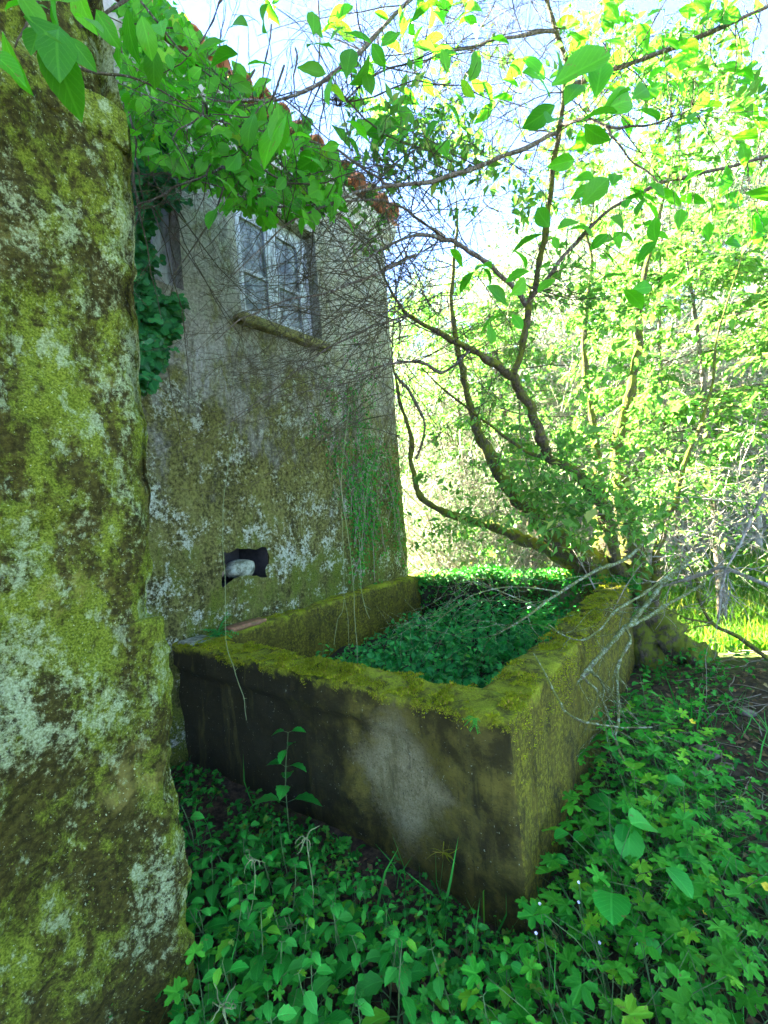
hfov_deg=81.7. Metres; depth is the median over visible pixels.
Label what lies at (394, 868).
seedling
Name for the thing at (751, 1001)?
wild geranium
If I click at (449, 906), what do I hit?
seedling
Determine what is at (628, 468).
bare shrub
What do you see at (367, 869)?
seedling
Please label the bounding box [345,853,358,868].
seedling
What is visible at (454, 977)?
ground cover
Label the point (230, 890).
seedling
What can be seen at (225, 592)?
tendril
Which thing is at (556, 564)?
bare shrub
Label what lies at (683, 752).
wild geranium
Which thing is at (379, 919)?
seedling
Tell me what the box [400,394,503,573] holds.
bare shrub
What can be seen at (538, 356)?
sapling
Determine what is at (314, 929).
seedling
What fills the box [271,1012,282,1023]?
seedling
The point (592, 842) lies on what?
wild geranium
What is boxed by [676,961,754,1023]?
wild geranium
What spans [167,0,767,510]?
sky
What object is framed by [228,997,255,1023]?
seedling
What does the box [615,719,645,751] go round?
wild geranium
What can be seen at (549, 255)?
woodland tree
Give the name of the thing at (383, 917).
seedling
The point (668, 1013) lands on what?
wild geranium
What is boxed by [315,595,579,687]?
tank weeds
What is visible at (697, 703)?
wild geranium
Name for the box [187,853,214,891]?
seedling
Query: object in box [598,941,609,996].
geranium flower
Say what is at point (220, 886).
seedling
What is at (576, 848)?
wild geranium
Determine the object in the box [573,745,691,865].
broad leaved plant
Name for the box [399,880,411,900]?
seedling
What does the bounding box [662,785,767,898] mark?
wild geranium
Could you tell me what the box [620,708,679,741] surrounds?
wild geranium
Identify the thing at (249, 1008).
seedling
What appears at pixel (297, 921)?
seedling
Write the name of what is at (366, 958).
seedling
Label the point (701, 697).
wild geranium
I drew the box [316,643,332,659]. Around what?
tank weed
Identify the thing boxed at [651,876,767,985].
wild geranium
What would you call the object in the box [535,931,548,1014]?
geranium flower
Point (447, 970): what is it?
seedling
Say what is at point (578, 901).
geranium flower
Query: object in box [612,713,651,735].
wild geranium
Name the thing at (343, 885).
seedling
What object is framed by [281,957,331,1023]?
seedling
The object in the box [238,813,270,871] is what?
seedling
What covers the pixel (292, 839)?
seedling
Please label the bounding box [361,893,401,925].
wild geranium
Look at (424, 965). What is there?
wild geranium
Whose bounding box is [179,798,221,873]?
seedling
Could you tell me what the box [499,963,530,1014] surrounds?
seedling
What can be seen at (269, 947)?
wild geranium
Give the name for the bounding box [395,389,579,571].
bare shrub
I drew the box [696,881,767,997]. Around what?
wild geranium
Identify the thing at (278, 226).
window frame
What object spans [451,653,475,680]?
tank weed
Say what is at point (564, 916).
wild geranium
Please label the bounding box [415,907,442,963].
seedling
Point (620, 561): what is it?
dead branch
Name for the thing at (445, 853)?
grass tuft
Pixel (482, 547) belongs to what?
bare shrub
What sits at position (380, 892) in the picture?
weed grass
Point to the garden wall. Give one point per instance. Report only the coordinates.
(95, 873)
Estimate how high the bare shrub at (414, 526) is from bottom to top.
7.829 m
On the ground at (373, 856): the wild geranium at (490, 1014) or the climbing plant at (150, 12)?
the wild geranium at (490, 1014)
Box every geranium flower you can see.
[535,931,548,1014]
[538,902,551,988]
[577,881,591,968]
[577,900,587,960]
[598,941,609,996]
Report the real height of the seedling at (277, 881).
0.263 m
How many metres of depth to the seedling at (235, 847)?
2.04 m
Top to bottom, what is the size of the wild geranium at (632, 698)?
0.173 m
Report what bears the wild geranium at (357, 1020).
on the ground at (373, 856)
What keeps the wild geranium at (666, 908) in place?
on the ground at (373, 856)
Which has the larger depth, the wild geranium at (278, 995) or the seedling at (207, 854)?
the seedling at (207, 854)
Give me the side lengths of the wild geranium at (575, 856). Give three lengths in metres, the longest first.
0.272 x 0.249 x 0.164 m
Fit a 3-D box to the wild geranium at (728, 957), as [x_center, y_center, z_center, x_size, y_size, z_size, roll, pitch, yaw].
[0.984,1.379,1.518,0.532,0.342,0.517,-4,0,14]
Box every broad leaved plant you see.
[541,789,699,955]
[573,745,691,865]
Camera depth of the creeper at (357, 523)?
4.69 m
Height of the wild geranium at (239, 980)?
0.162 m
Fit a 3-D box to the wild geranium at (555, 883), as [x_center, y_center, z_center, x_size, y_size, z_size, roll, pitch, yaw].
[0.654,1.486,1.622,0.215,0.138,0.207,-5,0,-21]
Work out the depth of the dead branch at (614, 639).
2.39 m
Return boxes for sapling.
[389,263,550,531]
[415,279,634,566]
[531,201,767,599]
[580,207,767,625]
[635,161,767,519]
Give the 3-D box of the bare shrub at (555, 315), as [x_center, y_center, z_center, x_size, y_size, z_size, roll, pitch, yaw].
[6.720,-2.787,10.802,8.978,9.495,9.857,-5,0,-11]
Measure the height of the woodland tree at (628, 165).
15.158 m
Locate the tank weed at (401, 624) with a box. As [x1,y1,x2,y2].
[393,613,409,634]
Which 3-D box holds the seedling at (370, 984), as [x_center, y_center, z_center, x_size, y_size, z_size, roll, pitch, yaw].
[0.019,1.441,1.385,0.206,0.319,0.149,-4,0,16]
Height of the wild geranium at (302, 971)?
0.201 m
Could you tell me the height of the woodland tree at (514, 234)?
12.996 m
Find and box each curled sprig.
[210,983,236,1023]
[243,849,264,934]
[279,914,296,953]
[295,825,319,903]
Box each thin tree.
[393,326,564,571]
[426,332,588,569]
[492,263,737,561]
[557,291,763,554]
[629,263,767,565]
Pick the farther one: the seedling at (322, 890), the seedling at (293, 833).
the seedling at (293, 833)
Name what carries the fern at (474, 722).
attached to the water tank
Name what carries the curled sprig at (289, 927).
on the ground at (373, 856)
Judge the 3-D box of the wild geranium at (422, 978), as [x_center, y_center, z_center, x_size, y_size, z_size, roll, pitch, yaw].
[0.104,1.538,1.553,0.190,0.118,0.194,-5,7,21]
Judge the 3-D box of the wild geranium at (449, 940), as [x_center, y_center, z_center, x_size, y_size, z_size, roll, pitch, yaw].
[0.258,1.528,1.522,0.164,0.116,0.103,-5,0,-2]
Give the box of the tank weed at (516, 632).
[509,619,521,638]
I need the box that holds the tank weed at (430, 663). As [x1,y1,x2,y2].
[421,650,439,679]
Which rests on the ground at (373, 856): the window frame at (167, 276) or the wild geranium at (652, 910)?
the wild geranium at (652, 910)
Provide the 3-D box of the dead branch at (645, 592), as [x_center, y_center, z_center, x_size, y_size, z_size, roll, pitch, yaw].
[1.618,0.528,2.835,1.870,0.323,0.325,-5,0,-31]
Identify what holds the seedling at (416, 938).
on the ground at (373, 856)
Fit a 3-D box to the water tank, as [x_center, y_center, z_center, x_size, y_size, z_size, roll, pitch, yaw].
[0.467,1.245,3.575,2.441,1.096,3.168,-4,0,37]
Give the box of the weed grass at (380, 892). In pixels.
[163,673,767,1023]
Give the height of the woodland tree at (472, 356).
9.062 m
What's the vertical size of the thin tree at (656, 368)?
5.727 m
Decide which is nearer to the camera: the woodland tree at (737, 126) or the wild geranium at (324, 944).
the wild geranium at (324, 944)
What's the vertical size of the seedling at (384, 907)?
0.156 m
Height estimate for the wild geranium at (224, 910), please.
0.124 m
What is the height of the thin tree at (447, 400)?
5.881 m
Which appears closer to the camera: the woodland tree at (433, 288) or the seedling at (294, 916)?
the seedling at (294, 916)
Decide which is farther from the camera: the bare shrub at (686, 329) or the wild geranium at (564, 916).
the bare shrub at (686, 329)
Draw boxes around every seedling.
[167,977,207,1023]
[169,1014,202,1023]
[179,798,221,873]
[186,847,243,931]
[186,880,197,922]
[187,817,219,874]
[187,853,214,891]
[187,856,203,924]
[187,897,227,975]
[187,904,238,956]
[194,998,222,1023]
[197,840,221,884]
[197,944,266,1021]
[203,871,223,908]
[204,882,230,917]
[205,830,223,862]
[210,847,246,903]
[213,867,268,952]
[215,894,257,986]
[217,889,272,965]
[221,863,245,890]
[222,823,264,880]
[228,835,244,863]
[228,879,270,955]
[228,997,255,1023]
[229,820,238,839]
[229,832,251,877]
[230,902,294,998]
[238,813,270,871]
[241,920,283,963]
[243,871,265,895]
[244,863,270,885]
[245,999,275,1023]
[246,1005,265,1020]
[250,830,270,860]
[251,726,321,850]
[251,807,262,829]
[254,853,285,917]
[254,853,291,904]
[254,934,309,1023]
[255,980,296,1023]
[257,817,282,871]
[258,895,313,960]
[260,806,277,826]
[271,829,300,903]
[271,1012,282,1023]
[274,817,291,847]
[275,852,294,876]
[276,859,313,939]
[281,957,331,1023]
[286,906,324,988]
[289,819,303,839]
[290,885,319,946]
[291,827,302,855]
[291,940,353,1023]
[292,848,305,868]
[293,859,332,911]
[294,918,320,973]
[302,832,323,875]
[304,900,332,940]
[307,880,339,922]
[313,893,364,1001]
[314,875,327,903]
[316,899,363,996]
[316,971,338,1015]
[322,886,351,934]
[325,842,337,855]
[326,868,354,915]
[329,865,342,882]
[331,920,358,963]
[336,930,381,1003]
[338,994,373,1023]
[342,973,366,1018]
[344,873,369,919]
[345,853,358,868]
[346,856,362,883]
[346,876,370,916]
[353,889,381,949]
[353,928,427,1020]
[362,930,432,1023]
[363,903,404,987]
[365,865,378,880]
[366,870,391,901]
[367,902,388,921]
[375,857,382,872]
[378,921,429,987]
[382,900,394,930]
[386,851,405,878]
[389,919,425,966]
[395,899,417,935]
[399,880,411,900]
[400,995,421,1023]
[415,885,441,905]
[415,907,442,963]
[415,939,475,1015]
[415,992,448,1023]
[421,892,437,923]
[434,984,470,1023]
[439,956,449,972]
[440,896,452,928]
[441,999,465,1023]
[446,918,492,967]
[448,1018,456,1023]
[454,914,468,939]
[455,976,488,1023]
[458,903,466,922]
[461,909,495,956]
[467,982,516,1023]
[470,916,493,943]
[480,936,537,1010]
[481,943,511,1009]
[490,931,504,944]
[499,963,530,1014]
[518,935,537,979]
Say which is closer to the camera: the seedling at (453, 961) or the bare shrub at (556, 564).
the seedling at (453, 961)
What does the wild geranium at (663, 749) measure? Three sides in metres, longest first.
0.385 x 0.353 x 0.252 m
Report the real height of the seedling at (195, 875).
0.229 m
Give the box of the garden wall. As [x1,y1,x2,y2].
[0,0,198,1023]
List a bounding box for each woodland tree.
[386,251,481,528]
[393,258,513,519]
[393,328,448,498]
[396,233,671,539]
[408,289,620,540]
[414,201,648,534]
[431,214,612,444]
[473,207,611,422]
[523,107,765,470]
[551,89,767,422]
[553,133,767,535]
[599,44,767,448]
[644,65,767,375]
[678,183,767,450]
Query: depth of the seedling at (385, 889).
1.77 m
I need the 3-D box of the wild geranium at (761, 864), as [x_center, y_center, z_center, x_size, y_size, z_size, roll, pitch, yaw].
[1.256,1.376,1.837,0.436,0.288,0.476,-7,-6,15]
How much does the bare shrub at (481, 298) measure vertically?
9.874 m
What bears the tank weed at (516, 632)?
in the water tank
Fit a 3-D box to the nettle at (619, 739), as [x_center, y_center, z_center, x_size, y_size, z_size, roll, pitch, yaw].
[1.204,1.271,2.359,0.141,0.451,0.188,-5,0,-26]
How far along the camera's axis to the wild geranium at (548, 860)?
1.67 m
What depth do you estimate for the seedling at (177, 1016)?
1.32 m
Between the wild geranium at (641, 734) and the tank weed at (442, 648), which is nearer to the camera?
the wild geranium at (641, 734)
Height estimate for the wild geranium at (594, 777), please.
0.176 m
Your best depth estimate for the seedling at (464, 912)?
1.69 m
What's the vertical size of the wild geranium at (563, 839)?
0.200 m
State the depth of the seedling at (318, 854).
1.95 m
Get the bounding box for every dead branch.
[373,494,666,666]
[533,653,652,728]
[548,554,709,654]
[576,552,695,770]
[612,582,751,812]
[650,566,767,663]
[655,431,767,701]
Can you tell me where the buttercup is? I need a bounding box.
[761,882,767,899]
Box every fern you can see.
[201,612,238,640]
[462,716,480,733]
[515,597,558,646]
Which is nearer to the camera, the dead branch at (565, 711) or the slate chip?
the dead branch at (565, 711)
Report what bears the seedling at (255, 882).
on the ground at (373, 856)
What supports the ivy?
attached to the house
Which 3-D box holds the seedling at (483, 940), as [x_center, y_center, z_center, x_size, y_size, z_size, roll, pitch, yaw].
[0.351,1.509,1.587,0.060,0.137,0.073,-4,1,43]
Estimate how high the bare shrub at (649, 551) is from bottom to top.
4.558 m
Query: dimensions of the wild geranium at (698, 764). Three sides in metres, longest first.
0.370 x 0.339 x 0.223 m
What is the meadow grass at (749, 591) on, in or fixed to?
on the ground at (373, 856)
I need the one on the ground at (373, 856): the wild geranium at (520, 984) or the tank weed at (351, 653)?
the wild geranium at (520, 984)
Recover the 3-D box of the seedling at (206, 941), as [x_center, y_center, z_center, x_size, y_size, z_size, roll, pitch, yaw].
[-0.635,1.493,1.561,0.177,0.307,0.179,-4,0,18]
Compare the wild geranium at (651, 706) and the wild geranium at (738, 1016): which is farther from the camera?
the wild geranium at (651, 706)
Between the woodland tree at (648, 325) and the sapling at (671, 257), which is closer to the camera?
the sapling at (671, 257)
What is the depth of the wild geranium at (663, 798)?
2.00 m
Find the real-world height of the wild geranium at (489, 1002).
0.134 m
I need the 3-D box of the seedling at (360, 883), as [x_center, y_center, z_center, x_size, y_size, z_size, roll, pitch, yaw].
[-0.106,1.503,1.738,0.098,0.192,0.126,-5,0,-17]
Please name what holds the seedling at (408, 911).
on the ground at (373, 856)
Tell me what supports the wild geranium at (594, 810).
on the ground at (373, 856)
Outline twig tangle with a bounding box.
[509,392,767,629]
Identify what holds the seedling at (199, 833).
on the ground at (373, 856)
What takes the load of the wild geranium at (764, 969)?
on the ground at (373, 856)
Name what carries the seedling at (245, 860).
on the ground at (373, 856)
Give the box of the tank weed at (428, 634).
[420,620,435,637]
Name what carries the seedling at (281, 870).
on the ground at (373, 856)
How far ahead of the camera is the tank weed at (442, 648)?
3.60 m
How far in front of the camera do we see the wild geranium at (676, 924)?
1.34 m
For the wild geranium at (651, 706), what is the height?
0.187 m
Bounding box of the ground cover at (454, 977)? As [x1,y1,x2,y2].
[140,645,767,1023]
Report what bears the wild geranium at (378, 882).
on the ground at (373, 856)
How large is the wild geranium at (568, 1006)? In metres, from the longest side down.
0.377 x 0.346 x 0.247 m
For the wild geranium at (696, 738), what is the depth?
2.40 m
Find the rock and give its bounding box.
[224,559,254,577]
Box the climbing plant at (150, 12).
[109,0,494,319]
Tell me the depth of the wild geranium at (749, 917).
1.49 m
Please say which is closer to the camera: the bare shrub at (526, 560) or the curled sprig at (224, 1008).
the curled sprig at (224, 1008)
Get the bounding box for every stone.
[691,744,719,759]
[717,762,733,769]
[736,707,756,716]
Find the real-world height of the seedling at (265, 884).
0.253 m
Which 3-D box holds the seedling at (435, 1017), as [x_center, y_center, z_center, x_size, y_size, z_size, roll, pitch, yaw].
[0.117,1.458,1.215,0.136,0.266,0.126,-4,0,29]
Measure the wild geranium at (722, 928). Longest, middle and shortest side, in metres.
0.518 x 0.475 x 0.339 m
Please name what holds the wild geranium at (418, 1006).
on the ground at (373, 856)
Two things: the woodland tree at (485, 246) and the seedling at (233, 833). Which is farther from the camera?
the woodland tree at (485, 246)
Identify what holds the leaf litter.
on the ground at (373, 856)
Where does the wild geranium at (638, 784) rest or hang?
on the ground at (373, 856)
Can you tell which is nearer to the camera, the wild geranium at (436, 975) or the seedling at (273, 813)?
the wild geranium at (436, 975)
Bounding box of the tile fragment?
[224,617,266,631]
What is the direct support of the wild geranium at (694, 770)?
on the ground at (373, 856)
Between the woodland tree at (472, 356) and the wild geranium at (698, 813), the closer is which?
the wild geranium at (698, 813)
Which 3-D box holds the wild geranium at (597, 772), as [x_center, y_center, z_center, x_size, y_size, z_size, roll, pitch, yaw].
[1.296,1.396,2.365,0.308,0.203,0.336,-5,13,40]
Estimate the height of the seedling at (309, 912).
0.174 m
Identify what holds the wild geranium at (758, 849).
on the ground at (373, 856)
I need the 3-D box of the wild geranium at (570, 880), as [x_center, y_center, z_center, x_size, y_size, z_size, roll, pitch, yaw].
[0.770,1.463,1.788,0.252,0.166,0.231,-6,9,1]
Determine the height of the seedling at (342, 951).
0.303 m
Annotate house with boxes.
[103,0,407,769]
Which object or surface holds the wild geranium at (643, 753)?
on the ground at (373, 856)
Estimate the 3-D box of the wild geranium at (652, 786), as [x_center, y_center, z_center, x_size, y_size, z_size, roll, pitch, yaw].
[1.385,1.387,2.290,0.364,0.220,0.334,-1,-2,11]
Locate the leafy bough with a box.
[0,0,223,126]
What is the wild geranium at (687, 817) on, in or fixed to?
on the ground at (373, 856)
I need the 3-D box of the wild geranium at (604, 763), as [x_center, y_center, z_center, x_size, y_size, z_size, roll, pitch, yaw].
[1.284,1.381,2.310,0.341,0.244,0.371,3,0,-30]
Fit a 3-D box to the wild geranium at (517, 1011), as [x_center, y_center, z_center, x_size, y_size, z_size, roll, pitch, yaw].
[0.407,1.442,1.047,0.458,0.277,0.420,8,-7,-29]
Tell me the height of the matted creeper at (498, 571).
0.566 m
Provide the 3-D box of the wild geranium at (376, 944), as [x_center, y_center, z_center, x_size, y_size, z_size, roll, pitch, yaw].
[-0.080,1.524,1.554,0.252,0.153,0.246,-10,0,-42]
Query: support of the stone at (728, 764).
on the ground at (373, 856)
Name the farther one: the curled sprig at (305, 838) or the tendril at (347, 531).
the tendril at (347, 531)
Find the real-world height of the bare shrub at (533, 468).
5.694 m
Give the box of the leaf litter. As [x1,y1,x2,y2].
[197,657,767,1023]
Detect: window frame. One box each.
[160,209,173,286]
[252,214,311,335]
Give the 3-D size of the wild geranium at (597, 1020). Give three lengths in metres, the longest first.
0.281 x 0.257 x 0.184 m
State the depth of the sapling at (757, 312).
4.71 m
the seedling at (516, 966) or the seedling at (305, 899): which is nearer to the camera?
the seedling at (516, 966)
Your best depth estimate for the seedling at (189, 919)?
1.66 m
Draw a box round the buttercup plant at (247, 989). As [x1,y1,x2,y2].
[163,941,272,1023]
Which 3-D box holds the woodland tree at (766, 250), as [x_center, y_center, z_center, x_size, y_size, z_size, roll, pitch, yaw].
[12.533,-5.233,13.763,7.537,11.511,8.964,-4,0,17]
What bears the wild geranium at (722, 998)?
on the ground at (373, 856)
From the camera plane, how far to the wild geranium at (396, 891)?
1.78 m
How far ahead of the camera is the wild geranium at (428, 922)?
1.66 m
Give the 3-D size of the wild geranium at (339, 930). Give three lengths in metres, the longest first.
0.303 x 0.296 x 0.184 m
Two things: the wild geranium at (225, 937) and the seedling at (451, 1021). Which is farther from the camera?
the wild geranium at (225, 937)
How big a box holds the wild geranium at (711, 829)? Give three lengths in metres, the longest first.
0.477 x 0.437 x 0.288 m
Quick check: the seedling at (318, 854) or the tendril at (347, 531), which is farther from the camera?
the tendril at (347, 531)
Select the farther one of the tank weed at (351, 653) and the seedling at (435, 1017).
the tank weed at (351, 653)
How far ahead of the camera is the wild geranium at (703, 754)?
2.25 m
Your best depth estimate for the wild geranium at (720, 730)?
2.54 m
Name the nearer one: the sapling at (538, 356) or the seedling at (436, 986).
the seedling at (436, 986)
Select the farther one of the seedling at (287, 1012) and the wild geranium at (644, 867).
the wild geranium at (644, 867)
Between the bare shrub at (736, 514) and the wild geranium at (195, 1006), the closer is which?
the wild geranium at (195, 1006)
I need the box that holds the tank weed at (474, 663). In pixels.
[457,644,476,673]
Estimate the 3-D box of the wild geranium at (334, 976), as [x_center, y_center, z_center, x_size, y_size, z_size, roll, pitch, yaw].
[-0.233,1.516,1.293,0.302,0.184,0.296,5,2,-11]
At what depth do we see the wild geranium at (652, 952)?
1.34 m
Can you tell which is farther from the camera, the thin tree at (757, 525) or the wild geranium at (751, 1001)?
the thin tree at (757, 525)
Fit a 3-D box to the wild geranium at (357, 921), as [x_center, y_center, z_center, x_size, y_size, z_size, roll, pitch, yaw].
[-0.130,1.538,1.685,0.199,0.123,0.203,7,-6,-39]
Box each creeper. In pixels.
[305,336,410,588]
[414,562,642,614]
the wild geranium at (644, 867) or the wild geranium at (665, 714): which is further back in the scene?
the wild geranium at (665, 714)
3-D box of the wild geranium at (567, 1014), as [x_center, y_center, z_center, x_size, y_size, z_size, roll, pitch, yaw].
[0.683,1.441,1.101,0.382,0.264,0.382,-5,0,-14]
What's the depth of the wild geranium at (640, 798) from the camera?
2.04 m
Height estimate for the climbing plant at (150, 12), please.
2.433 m
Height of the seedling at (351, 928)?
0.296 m
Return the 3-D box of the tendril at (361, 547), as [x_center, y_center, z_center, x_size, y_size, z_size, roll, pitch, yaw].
[-0.125,0.222,2.808,0.063,0.857,0.212,-4,0,14]
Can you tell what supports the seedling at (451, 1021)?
on the ground at (373, 856)
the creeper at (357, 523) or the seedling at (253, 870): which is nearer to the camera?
the seedling at (253, 870)
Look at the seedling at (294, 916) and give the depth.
1.63 m
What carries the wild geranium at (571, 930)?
on the ground at (373, 856)
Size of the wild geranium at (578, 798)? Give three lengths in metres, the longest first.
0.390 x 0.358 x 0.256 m
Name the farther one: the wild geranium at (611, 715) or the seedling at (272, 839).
the wild geranium at (611, 715)
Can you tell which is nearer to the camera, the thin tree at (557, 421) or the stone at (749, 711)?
the stone at (749, 711)
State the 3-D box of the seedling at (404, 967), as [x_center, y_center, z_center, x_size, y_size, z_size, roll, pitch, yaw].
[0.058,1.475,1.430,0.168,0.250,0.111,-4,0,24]
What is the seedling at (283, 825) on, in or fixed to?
on the ground at (373, 856)
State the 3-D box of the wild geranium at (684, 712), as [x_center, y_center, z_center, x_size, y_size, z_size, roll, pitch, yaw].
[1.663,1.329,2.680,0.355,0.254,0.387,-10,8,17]
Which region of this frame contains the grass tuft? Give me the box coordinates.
[429,841,455,863]
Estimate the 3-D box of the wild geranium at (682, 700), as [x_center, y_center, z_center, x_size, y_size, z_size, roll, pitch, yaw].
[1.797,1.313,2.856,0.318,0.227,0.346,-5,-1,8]
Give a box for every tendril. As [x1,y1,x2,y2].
[222,429,246,719]
[334,512,348,642]
[341,410,357,663]
[360,482,370,618]
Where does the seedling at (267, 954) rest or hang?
on the ground at (373, 856)
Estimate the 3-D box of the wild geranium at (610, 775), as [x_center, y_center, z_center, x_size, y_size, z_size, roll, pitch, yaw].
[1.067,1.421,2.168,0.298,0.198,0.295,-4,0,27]
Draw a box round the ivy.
[121,47,292,472]
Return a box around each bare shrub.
[390,268,578,551]
[393,172,722,537]
[394,361,584,561]
[395,351,566,556]
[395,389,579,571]
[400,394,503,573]
[401,326,618,571]
[402,387,565,573]
[430,372,674,560]
[468,397,666,574]
[487,245,767,552]
[494,185,767,551]
[508,348,767,574]
[521,363,765,547]
[539,318,767,563]
[562,250,767,538]
[594,298,767,546]
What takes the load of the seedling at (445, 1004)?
on the ground at (373, 856)
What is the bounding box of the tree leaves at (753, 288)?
[432,153,767,543]
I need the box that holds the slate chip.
[178,635,214,645]
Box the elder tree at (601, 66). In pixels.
[113,0,767,669]
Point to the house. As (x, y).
(287, 549)
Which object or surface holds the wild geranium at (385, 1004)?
on the ground at (373, 856)
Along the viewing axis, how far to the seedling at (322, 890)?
1.72 m
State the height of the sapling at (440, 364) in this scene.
6.292 m
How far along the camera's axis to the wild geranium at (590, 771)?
2.47 m
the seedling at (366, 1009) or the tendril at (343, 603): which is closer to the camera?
the seedling at (366, 1009)
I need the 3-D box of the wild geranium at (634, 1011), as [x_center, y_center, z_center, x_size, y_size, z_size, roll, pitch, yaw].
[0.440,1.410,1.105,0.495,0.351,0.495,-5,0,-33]
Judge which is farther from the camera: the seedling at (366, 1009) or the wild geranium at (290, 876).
the wild geranium at (290, 876)
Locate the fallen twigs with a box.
[652,650,767,891]
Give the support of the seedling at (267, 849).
on the ground at (373, 856)
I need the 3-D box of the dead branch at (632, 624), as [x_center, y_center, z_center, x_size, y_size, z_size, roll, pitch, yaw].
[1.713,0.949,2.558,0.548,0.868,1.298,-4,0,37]
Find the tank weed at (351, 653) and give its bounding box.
[345,645,356,662]
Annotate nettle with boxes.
[591,708,629,789]
[629,673,668,725]
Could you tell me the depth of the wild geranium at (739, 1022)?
1.19 m
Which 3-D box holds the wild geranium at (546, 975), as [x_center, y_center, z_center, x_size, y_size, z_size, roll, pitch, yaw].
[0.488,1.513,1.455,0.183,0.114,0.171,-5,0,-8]
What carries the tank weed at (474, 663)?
in the water tank
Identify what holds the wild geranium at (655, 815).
on the ground at (373, 856)
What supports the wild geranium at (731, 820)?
on the ground at (373, 856)
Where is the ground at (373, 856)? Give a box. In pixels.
[171,514,767,1023]
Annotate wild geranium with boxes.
[179,924,247,1019]
[190,992,245,1023]
[194,907,229,965]
[216,886,272,953]
[220,943,284,1011]
[234,892,308,966]
[234,926,270,983]
[241,867,273,901]
[244,889,281,909]
[257,956,351,1016]
[263,969,321,1023]
[264,874,311,920]
[266,879,346,956]
[271,868,330,923]
[279,850,308,888]
[287,865,316,899]
[293,921,347,974]
[308,891,344,952]
[312,977,343,1013]
[317,901,381,975]
[320,852,350,886]
[328,884,376,923]
[329,966,388,1019]
[345,987,417,1019]
[346,879,379,906]
[353,1016,396,1023]
[360,928,449,1023]
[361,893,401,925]
[388,936,446,992]
[394,880,422,908]
[401,918,436,981]
[413,969,474,1023]
[418,952,465,1017]
[427,894,455,936]
[438,930,469,967]
[458,963,585,1023]
[458,982,512,1023]
[460,898,652,1023]
[462,946,491,981]
[480,937,626,1023]
[504,935,566,986]
[506,988,576,1023]
[510,912,693,1023]
[511,886,654,1023]
[513,960,635,1023]
[517,866,712,1023]
[519,883,609,983]
[526,940,622,1023]
[538,863,712,1023]
[539,789,695,927]
[539,887,632,957]
[543,853,595,908]
[548,879,586,930]
[552,814,615,870]
[552,842,649,892]
[555,838,706,1014]
[555,839,608,889]
[556,924,722,1023]
[556,1009,621,1023]
[558,817,683,952]
[559,793,616,855]
[559,859,673,943]
[561,921,744,1023]
[562,785,699,883]
[566,796,621,832]
[569,839,736,969]
[571,766,664,833]
[574,771,634,817]
[575,772,745,874]
[577,746,660,803]
[577,871,766,1023]
[578,824,746,977]
[579,737,679,809]
[579,782,626,828]
[580,761,663,824]
[580,777,690,839]
[580,801,660,874]
[580,803,728,921]
[582,805,714,927]
[587,756,629,792]
[588,746,625,774]
[590,744,667,800]
[593,741,658,788]
[593,742,643,769]
[596,805,723,885]
[597,726,681,781]
[599,767,748,846]
[601,922,738,1023]
[602,707,712,769]
[603,718,672,762]
[604,822,700,901]
[606,762,713,834]
[607,706,660,746]
[608,997,624,1014]
[609,697,652,730]
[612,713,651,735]
[612,769,767,900]
[613,720,690,769]
[614,712,685,743]
[615,693,649,714]
[615,694,671,727]
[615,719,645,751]
[618,836,767,944]
[619,721,733,789]
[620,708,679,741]
[620,754,683,791]
[620,771,749,837]
[622,700,689,751]
[622,702,680,730]
[625,688,672,723]
[625,749,740,851]
[626,683,703,721]
[628,755,714,810]
[632,692,690,729]
[632,719,716,759]
[633,899,767,1023]
[634,737,702,785]
[635,755,743,820]
[639,738,729,780]
[640,787,767,874]
[641,915,767,1023]
[643,681,706,728]
[645,712,725,760]
[646,759,721,797]
[648,854,767,984]
[651,731,751,811]
[651,751,758,812]
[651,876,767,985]
[652,907,767,1023]
[659,773,763,832]
[659,828,767,971]
[659,985,708,1023]
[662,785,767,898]
[665,998,744,1023]
[669,939,767,1023]
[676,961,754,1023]
[678,774,767,855]
[679,818,767,923]
[687,842,767,955]
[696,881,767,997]
[697,913,767,1011]
[713,855,767,922]
[716,830,763,876]
[720,878,767,976]
[739,876,767,891]
[748,853,767,883]
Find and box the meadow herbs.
[458,547,767,648]
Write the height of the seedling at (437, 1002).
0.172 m
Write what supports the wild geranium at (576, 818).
on the ground at (373, 856)
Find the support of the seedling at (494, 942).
on the ground at (373, 856)
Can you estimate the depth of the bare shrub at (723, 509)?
8.19 m
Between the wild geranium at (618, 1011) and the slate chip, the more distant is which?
the slate chip
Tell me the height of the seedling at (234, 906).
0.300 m
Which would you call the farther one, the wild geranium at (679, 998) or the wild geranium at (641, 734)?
the wild geranium at (641, 734)
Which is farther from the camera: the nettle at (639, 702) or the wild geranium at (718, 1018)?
the nettle at (639, 702)
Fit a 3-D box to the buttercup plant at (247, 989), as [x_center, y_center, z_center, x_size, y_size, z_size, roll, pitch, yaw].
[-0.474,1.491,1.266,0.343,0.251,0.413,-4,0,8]
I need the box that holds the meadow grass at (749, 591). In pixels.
[406,511,767,651]
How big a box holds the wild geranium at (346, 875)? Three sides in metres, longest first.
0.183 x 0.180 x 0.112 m
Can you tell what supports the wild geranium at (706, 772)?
on the ground at (373, 856)
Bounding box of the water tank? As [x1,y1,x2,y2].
[171,570,634,935]
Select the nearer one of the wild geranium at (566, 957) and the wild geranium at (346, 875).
the wild geranium at (566, 957)
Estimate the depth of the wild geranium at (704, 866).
1.65 m
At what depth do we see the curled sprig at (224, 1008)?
1.12 m
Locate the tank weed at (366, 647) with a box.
[358,637,373,657]
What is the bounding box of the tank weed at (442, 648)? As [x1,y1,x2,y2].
[436,632,454,651]
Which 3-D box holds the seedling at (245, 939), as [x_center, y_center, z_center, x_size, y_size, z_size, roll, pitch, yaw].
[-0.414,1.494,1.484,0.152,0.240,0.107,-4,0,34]

